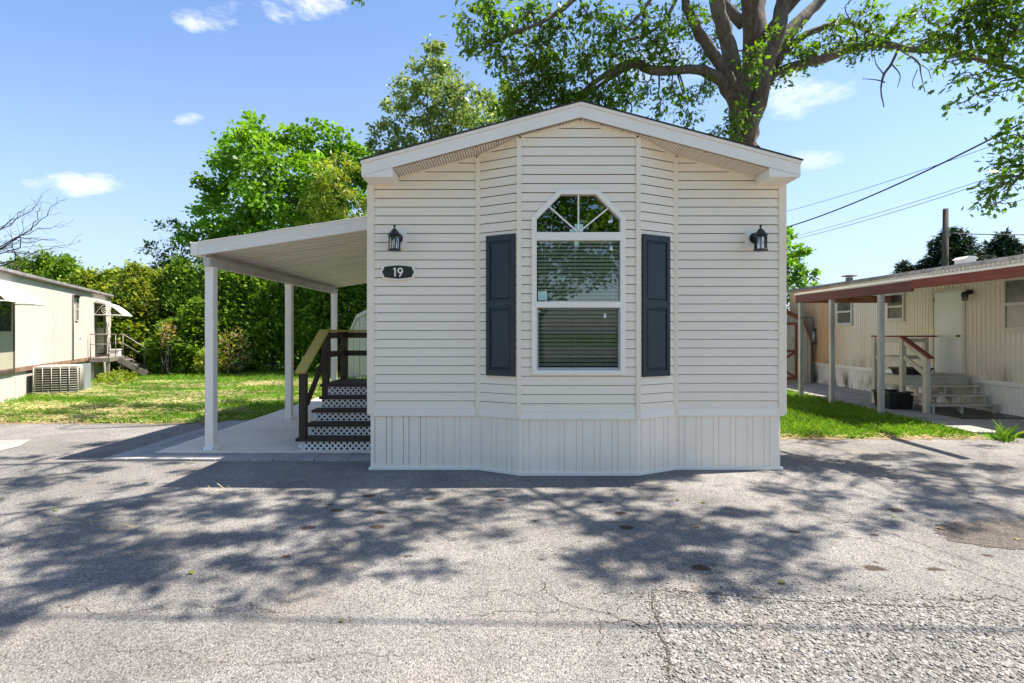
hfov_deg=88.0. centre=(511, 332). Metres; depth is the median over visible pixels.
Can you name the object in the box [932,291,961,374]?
door
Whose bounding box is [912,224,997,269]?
spruce tree
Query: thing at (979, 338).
trailer home
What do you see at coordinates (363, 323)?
door
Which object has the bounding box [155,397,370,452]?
patio slab
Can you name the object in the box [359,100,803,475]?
mobile home
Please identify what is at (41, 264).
arborvitae
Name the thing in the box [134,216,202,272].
dark tree
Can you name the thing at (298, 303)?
arborvitae
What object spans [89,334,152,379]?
metal porch
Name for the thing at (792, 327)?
door
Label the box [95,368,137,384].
shrub
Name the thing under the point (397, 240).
wall lantern
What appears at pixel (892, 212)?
power line
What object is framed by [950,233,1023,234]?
power line
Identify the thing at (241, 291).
arborvitae
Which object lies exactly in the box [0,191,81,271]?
bare tree
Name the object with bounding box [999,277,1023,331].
window
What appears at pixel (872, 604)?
pavement crack
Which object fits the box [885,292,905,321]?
window
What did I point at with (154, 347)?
shrub
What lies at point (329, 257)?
carport
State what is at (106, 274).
arborvitae
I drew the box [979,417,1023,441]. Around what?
weed clump
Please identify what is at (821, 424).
lush grass
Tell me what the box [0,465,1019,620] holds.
fallen leaves
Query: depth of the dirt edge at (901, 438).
8.06 m
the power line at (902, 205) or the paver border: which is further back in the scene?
the power line at (902, 205)
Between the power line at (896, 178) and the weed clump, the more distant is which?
the power line at (896, 178)
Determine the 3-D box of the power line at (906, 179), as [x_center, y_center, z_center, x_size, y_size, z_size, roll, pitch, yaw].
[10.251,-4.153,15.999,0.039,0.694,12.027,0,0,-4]
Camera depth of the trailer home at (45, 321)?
14.46 m
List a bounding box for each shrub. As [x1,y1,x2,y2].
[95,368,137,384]
[138,317,202,372]
[156,321,177,374]
[191,346,227,373]
[218,326,252,374]
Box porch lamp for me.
[961,289,972,300]
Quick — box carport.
[190,216,366,449]
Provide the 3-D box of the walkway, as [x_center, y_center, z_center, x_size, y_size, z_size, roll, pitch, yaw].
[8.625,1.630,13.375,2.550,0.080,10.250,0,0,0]
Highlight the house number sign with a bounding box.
[380,264,415,280]
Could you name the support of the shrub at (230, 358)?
on the ground at (195, 393)
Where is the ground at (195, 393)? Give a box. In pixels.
[0,345,366,422]
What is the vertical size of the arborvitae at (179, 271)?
5.107 m
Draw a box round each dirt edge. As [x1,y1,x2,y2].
[0,421,204,423]
[780,436,986,440]
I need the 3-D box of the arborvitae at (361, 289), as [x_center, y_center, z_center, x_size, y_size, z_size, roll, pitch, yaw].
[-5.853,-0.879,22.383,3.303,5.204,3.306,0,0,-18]
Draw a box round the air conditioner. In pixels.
[32,363,90,394]
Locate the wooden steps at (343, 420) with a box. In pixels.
[295,329,377,449]
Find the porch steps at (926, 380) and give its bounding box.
[871,335,998,412]
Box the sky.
[0,0,1023,330]
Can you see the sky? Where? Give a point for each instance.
(108, 108)
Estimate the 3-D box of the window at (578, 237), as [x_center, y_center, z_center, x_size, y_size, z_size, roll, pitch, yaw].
[0.749,-0.565,6.004,1.057,2.091,0.121,0,0,0]
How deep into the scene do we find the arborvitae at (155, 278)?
22.31 m
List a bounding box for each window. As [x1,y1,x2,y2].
[74,295,83,320]
[531,189,625,374]
[835,303,853,325]
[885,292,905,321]
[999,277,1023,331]
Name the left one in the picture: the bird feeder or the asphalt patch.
the bird feeder
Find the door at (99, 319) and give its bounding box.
[95,304,104,354]
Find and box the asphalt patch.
[935,520,1023,548]
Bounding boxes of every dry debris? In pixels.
[0,417,985,440]
[17,420,231,526]
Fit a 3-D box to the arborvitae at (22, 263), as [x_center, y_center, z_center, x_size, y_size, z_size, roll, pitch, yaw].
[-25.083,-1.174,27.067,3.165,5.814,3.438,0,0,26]
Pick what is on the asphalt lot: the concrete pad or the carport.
the concrete pad
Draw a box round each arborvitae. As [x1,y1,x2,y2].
[0,252,38,273]
[24,244,56,278]
[42,251,83,282]
[58,266,111,328]
[86,262,128,370]
[101,257,168,370]
[120,266,175,370]
[143,253,198,369]
[162,294,232,374]
[174,263,248,372]
[218,271,284,371]
[233,276,302,370]
[262,283,325,370]
[293,287,350,371]
[316,284,366,364]
[338,283,366,368]
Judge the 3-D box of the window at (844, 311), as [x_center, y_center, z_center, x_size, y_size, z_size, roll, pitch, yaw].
[9.559,-0.575,15.250,0.087,0.770,0.760,0,0,0]
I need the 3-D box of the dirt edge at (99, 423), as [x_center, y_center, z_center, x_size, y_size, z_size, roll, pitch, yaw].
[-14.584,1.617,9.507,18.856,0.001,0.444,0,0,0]
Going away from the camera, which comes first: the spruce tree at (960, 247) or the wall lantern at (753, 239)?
the wall lantern at (753, 239)
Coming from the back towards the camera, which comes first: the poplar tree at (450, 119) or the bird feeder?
the poplar tree at (450, 119)
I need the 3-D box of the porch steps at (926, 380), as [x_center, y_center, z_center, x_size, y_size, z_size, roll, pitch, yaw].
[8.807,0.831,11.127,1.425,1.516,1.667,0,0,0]
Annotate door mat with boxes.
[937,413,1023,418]
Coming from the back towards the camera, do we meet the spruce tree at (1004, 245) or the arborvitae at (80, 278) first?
the spruce tree at (1004, 245)
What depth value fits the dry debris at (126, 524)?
4.49 m
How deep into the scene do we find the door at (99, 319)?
19.29 m
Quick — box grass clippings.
[0,378,330,422]
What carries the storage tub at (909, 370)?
on the porch steps at (926, 380)
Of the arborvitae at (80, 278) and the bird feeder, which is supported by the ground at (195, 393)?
the arborvitae at (80, 278)
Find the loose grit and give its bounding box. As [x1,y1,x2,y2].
[0,480,1014,682]
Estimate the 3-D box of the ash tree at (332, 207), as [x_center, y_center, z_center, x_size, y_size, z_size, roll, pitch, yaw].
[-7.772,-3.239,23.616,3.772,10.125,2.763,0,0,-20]
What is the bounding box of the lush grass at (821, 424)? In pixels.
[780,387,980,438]
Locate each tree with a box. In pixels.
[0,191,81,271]
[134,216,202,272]
[169,108,374,261]
[293,150,366,225]
[351,0,1023,330]
[363,34,512,156]
[787,226,822,309]
[889,259,917,273]
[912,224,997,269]
[980,226,1023,258]
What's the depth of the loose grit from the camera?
3.19 m
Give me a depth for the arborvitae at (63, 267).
26.15 m
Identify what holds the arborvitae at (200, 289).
on the ground at (195, 393)
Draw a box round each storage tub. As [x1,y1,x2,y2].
[871,389,913,408]
[888,367,933,374]
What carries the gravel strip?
on the asphalt lot
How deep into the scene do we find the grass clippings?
11.58 m
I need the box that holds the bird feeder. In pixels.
[803,317,816,343]
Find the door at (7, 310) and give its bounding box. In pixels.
[0,296,14,374]
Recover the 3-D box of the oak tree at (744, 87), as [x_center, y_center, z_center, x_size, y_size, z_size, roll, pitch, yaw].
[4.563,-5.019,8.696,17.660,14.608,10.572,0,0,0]
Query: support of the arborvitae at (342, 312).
on the ground at (195, 393)
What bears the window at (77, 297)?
in the trailer home at (45, 321)
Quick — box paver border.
[103,419,370,460]
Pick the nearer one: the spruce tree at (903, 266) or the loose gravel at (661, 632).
the loose gravel at (661, 632)
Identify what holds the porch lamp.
attached to the trailer home at (979, 338)
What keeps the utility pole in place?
on the ground at (195, 393)
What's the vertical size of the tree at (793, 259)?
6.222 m
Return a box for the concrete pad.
[0,439,30,450]
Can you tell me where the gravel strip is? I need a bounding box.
[654,588,1023,682]
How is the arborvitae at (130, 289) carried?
on the ground at (195, 393)
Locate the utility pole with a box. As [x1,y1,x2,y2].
[942,208,950,265]
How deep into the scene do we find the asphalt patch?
4.28 m
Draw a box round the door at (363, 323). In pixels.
[361,321,366,374]
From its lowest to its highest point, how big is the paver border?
0.087 m
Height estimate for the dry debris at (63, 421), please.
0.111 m
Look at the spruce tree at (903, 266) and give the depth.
30.84 m
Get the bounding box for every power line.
[787,121,1023,227]
[789,134,1023,210]
[793,174,1010,239]
[797,169,1015,235]
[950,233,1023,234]
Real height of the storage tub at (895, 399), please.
0.360 m
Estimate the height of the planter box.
0.254 m
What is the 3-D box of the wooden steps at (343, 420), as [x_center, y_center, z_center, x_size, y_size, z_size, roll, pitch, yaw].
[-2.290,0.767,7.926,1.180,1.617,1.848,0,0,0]
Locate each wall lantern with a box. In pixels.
[387,225,406,251]
[745,225,767,251]
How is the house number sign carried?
attached to the mobile home at (592, 289)
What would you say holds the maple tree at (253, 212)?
on the ground at (195, 393)
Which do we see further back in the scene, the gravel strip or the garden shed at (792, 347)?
the garden shed at (792, 347)
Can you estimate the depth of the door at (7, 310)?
12.32 m
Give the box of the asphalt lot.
[0,421,1023,682]
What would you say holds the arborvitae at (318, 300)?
on the ground at (195, 393)
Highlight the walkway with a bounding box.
[787,382,1023,434]
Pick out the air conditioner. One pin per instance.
(70, 378)
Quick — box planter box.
[109,349,121,355]
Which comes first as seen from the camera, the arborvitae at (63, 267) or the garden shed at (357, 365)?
the garden shed at (357, 365)
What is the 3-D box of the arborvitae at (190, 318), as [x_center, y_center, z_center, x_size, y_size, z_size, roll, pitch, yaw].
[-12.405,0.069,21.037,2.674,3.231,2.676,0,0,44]
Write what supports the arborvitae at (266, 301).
on the ground at (195, 393)
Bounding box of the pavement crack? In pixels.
[58,504,1023,682]
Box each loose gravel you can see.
[562,562,1021,682]
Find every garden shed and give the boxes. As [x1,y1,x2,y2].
[347,309,366,376]
[769,310,813,382]
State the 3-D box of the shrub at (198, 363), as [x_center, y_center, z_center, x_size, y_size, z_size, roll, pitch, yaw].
[-11.506,1.137,20.169,1.359,1.263,1.204,0,0,0]
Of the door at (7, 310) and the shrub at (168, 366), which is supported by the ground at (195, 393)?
the shrub at (168, 366)
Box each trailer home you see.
[0,267,132,402]
[788,254,1023,416]

